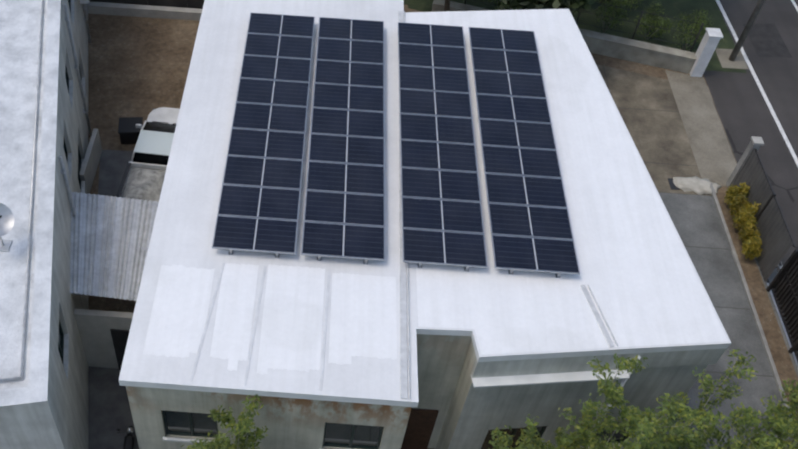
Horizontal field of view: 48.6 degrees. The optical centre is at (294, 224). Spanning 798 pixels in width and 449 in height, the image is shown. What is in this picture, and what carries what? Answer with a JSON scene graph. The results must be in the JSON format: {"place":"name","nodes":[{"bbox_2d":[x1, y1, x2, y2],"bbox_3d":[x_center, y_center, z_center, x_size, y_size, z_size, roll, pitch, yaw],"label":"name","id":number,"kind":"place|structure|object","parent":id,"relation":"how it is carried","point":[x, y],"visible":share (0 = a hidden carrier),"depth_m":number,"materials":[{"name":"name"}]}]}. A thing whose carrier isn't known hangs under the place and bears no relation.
{"place":"outdoors","nodes":[
{"label":"outdoors","id":0,"kind":"place"},
{"bbox_2d":[88,366,138,448],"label":"alley paving","id":1,"kind":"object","parent":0,"point":[109,412],"depth_m":24.96,"materials":[{"name":"grey concrete"}]},
{"bbox_2d":[74,309,133,369],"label":"wall","id":2,"kind":"structure","parent":1,"relation":"on","point":[104,335],"depth_m":24.54,"materials":[{"name":"paint"}]},
{"bbox_2d":[117,426,135,448],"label":"motorbike","id":3,"kind":"object","parent":1,"relation":"on","point":[129,441],"visible":0.9,"depth_m":23.49,"materials":[{"name":"black metal"}]},
{"bbox_2d":[88,3,707,448],"bbox_3d":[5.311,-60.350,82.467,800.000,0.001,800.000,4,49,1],"label":"ground","id":4,"kind":"structure","parent":0,"point":[138,65],"depth_m":35.05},
{"bbox_2d":[0,0,91,448],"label":"neighbour building","id":5,"kind":"structure","parent":4,"relation":"on","point":[45,128],"depth_m":22.90,"materials":[{"name":"white roof coating"},{"name":"grey concrete"},{"name":"glass"}]},
{"bbox_2d":[79,128,101,193],"bbox_3d":[-7.159,-2.188,30.701,0.160,1.100,2.300,4,49,1],"label":"yard wall stub","id":6,"kind":"object","parent":4,"relation":"on","point":[87,173],"visible":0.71,"depth_m":30.53,"materials":[{"name":"concrete"}]},
{"bbox_2d":[98,150,132,196],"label":"concrete slab","id":7,"kind":"structure","parent":4,"relation":"on","point":[113,164],"depth_m":31.24,"materials":[{"name":"grey concrete"}]},
{"bbox_2d":[118,117,142,143],"bbox_3d":[-6.013,-3.438,32.128,0.870,0.660,0.820,-2,49,-4],"label":"covered crate","id":8,"kind":"object","parent":4,"relation":"on","point":[128,131],"visible":0.81,"depth_m":31.88,"materials":[{"name":"black plastic"}]},
{"bbox_2d":[87,0,203,20],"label":"wall","id":9,"kind":"structure","parent":4,"relation":"on","point":[181,9],"depth_m":37.08,"materials":[{"name":"concrete"}]},
{"bbox_2d":[116,107,179,201],"bbox_3d":[-4.645,-2.062,30.206,2.333,1.846,5.671,6,49,3],"label":"pickup truck","id":10,"kind":"object","parent":4,"relation":"on","point":[144,173],"visible":0.48,"depth_m":29.44,"materials":[{"name":"white paint"}]},
{"bbox_2d":[181,394,268,448],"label":"tree","id":11,"kind":"object","parent":4,"relation":"on","point":[242,428],"visible":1,"depth_m":19.03,"materials":[{"name":"green plant"}]},
{"bbox_2d":[70,0,730,448],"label":"house","id":12,"kind":"structure","parent":4,"relation":"on","point":[376,224],"depth_m":21.81,"materials":[{"name":"white roof coating"},{"name":"concrete"},{"name":"aluminium"}]},
{"bbox_2d":[444,0,449,10],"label":"tree","id":13,"kind":"object","parent":4,"relation":"on","point":[447,6],"visible":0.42,"depth_m":35.89,"materials":[{"name":"plant"}]},
{"bbox_2d":[483,0,509,9],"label":"shrub","id":14,"kind":"object","parent":4,"relation":"on","point":[495,2],"visible":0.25,"depth_m":37.72,"materials":[{"name":"green plant"}]},
{"bbox_2d":[489,398,617,448],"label":"tree","id":15,"kind":"object","parent":4,"relation":"on","point":[572,439],"visible":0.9,"depth_m":18.71,"materials":[{"name":"green plant"}]},
{"bbox_2d":[431,0,703,73],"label":"garden wall","id":16,"kind":"structure","parent":4,"relation":"on","point":[651,54],"depth_m":36.00,"materials":[{"name":"concrete"}]},
{"bbox_2d":[593,0,632,32],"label":"shrub","id":17,"kind":"object","parent":4,"relation":"on","point":[615,11],"visible":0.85,"depth_m":36.54,"materials":[{"name":"green plant"}]},
{"bbox_2d":[610,0,646,12],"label":"shrub","id":18,"kind":"object","parent":4,"relation":"on","point":[633,1],"visible":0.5,"depth_m":37.96,"materials":[{"name":"green plant"}]},
{"bbox_2d":[633,0,675,39],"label":"shrub","id":19,"kind":"object","parent":4,"relation":"on","point":[647,19],"visible":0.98,"depth_m":36.63,"materials":[{"name":"green plant"}]},
{"bbox_2d":[596,64,736,195],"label":"warm paving","id":20,"kind":"structure","parent":4,"relation":"on","point":[647,107],"depth_m":33.82,"materials":[{"name":"brown concrete"}]},
{"bbox_2d":[496,0,610,13],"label":"tree","id":21,"kind":"object","parent":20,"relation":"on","point":[581,6],"visible":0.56,"depth_m":32.12,"materials":[{"name":"green plant"}]},
{"bbox_2d":[668,178,679,189],"bbox_3d":[13.763,-1.466,31.684,0.320,0.030,0.550,4,49,1],"label":"drain cover","id":22,"kind":"object","parent":20,"relation":"on","point":[672,185],"visible":0.64,"depth_m":31.62,"materials":[{"name":"grey metal"}]},
{"bbox_2d":[673,176,721,194],"bbox_3d":[14.596,-1.424,31.613,1.772,0.148,0.893,4,49,1],"label":"tarp","id":23,"kind":"object","parent":20,"relation":"on","point":[698,185],"visible":0.9,"depth_m":31.58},
{"bbox_2d":[665,70,736,186],"bbox_3d":[15.820,-3.816,33.819,1.500,0.001,6.700,4,49,1],"label":"pale paving strip","id":24,"kind":"object","parent":20,"relation":"on","point":[711,149],"visible":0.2,"depth_m":33.75,"materials":[{"name":"beige concrete"}]},
{"bbox_2d":[670,9,711,49],"bbox_3d":[16.451,-7.974,36.248,1.725,1.869,1.649,4,49,1],"label":"shrub","id":25,"kind":"object","parent":4,"relation":"on","point":[697,19],"visible":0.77,"depth_m":36.12,"materials":[{"name":"green plant"}]},
{"bbox_2d":[689,28,722,76],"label":"gate pier","id":26,"kind":"structure","parent":4,"relation":"on","point":[712,37],"depth_m":34.88,"materials":[{"name":"white concrete"}]},
{"bbox_2d":[729,0,764,60],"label":"utility pole","id":27,"kind":"object","parent":4,"relation":"on","point":[745,32],"visible":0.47,"depth_m":35.45,"materials":[{"name":"wood"},{"name":"steel"}]},
{"bbox_2d":[403,0,694,52],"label":"grass","id":28,"kind":"structure","parent":0,"point":[670,7],"depth_m":38.26,"materials":[{"name":"green plant"}]},
{"bbox_2d":[651,192,797,448],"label":"grey paving","id":29,"kind":"structure","parent":0,"point":[696,221],"depth_m":28.12,"materials":[{"name":"grey concrete"}]},
{"bbox_2d":[530,435,543,448],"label":"tree","id":30,"kind":"object","parent":29,"relation":"on","point":[541,447],"visible":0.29,"depth_m":19.39,"materials":[{"name":"green plant"}]},
{"bbox_2d":[541,430,573,448],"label":"tree","id":31,"kind":"object","parent":29,"relation":"on","point":[546,446],"visible":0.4,"depth_m":19.89,"materials":[{"name":"green plant"}]},
{"bbox_2d":[558,353,700,448],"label":"tree","id":32,"kind":"object","parent":29,"relation":"on","point":[612,393],"visible":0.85,"depth_m":17.72,"materials":[{"name":"green plant"}]},
{"bbox_2d":[622,349,796,448],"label":"tree","id":33,"kind":"object","parent":29,"relation":"on","point":[687,413],"visible":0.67,"depth_m":18.20,"materials":[{"name":"green plant"}]},
{"bbox_2d":[675,378,797,448],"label":"tree","id":34,"kind":"object","parent":29,"relation":"on","point":[710,428],"visible":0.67,"depth_m":18.02,"materials":[{"name":"green plant"}]},
{"bbox_2d":[710,183,796,441],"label":"planter kerb","id":35,"kind":"structure","parent":29,"relation":"on","point":[751,305],"depth_m":28.30,"materials":[{"name":"grey concrete"}]},
{"bbox_2d":[716,186,797,419],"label":"planter soil","id":36,"kind":"structure","parent":29,"relation":"on","point":[771,330],"depth_m":28.16,"materials":[{"name":"brown soil"}]},
{"bbox_2d":[724,182,749,207],"bbox_3d":[15.412,-0.994,30.555,0.754,1.242,0.687,-27,55,-23],"label":"shrub","id":37,"kind":"object","parent":36,"relation":"on","point":[732,192],"visible":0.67,"depth_m":30.31,"materials":[{"name":"yellow plant"}]},
{"bbox_2d":[729,194,750,218],"bbox_3d":[15.426,-0.516,30.262,0.753,1.061,0.727,4,49,1],"label":"shrub","id":38,"kind":"object","parent":36,"relation":"on","point":[740,202],"visible":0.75,"depth_m":30.09,"materials":[{"name":"yellow plant"}]},
{"bbox_2d":[732,201,760,232],"bbox_3d":[15.338,-0.168,29.716,0.725,1.422,0.681,-6,50,-8],"label":"shrub","id":39,"kind":"object","parent":36,"relation":"on","point":[742,215],"visible":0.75,"depth_m":29.51,"materials":[{"name":"yellow plant"}]},
{"bbox_2d":[738,218,761,244],"bbox_3d":[15.324,0.319,29.397,0.740,1.266,0.679,4,49,1],"label":"shrub","id":40,"kind":"object","parent":36,"relation":"on","point":[747,231],"visible":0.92,"depth_m":29.21,"materials":[{"name":"yellow plant"}]},
{"bbox_2d":[742,236,762,259],"bbox_3d":[15.224,0.821,29.103,0.710,1.047,0.716,4,49,1],"label":"shrub","id":41,"kind":"object","parent":36,"relation":"on","point":[751,248],"visible":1,"depth_m":28.94,"materials":[{"name":"yellow plant"}]},
{"bbox_2d":[726,136,797,367],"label":"fence","id":42,"kind":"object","parent":29,"relation":"on","point":[776,235],"depth_m":28.47,"materials":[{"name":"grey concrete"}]},
{"bbox_2d":[746,379,797,448],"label":"tree","id":43,"kind":"object","parent":29,"relation":"on","point":[793,397],"visible":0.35,"depth_m":17.90,"materials":[{"name":"green plant"}]},
{"bbox_2d":[789,418,797,446],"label":"tree","id":44,"kind":"object","parent":29,"relation":"on","point":[793,433],"visible":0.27,"depth_m":18.16,"materials":[{"name":"green plant"}]},
{"bbox_2d":[678,0,797,264],"bbox_3d":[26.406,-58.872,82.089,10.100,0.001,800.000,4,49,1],"label":"road","id":45,"kind":"structure","parent":0,"point":[744,112],"depth_m":34.95,"materials":[{"name":"grey asphalt"}]},
{"bbox_2d":[675,0,746,72],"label":"verge grass","id":46,"kind":"structure","parent":45,"relation":"on","point":[715,17],"depth_m":38.30,"materials":[{"name":"green plant"}]},
{"bbox_2d":[715,48,748,68],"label":"concrete slab","id":47,"kind":"structure","parent":45,"relation":"on","point":[723,55],"depth_m":36.60,"materials":[{"name":"beige concrete"}]},
{"bbox_2d":[716,0,797,166],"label":"road edge marking","id":48,"kind":"object","parent":45,"relation":"on","point":[760,88],"depth_m":35.48,"materials":[{"name":"paint"}]},
{"bbox_2d":[743,23,791,57],"bbox_3d":[20.339,-7.960,37.619,1.500,0.001,2.500,4,49,1],"label":"road repair patch","id":49,"kind":"object","parent":45,"relation":"on","point":[766,40],"visible":1,"depth_m":37.54,"materials":[{"name":"grey asphalt"}]},
{"bbox_2d":[791,0,797,11],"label":"road marking","id":50,"kind":"object","parent":45,"relation":"on","point":[794,4],"depth_m":39.39,"materials":[{"name":"paint"}]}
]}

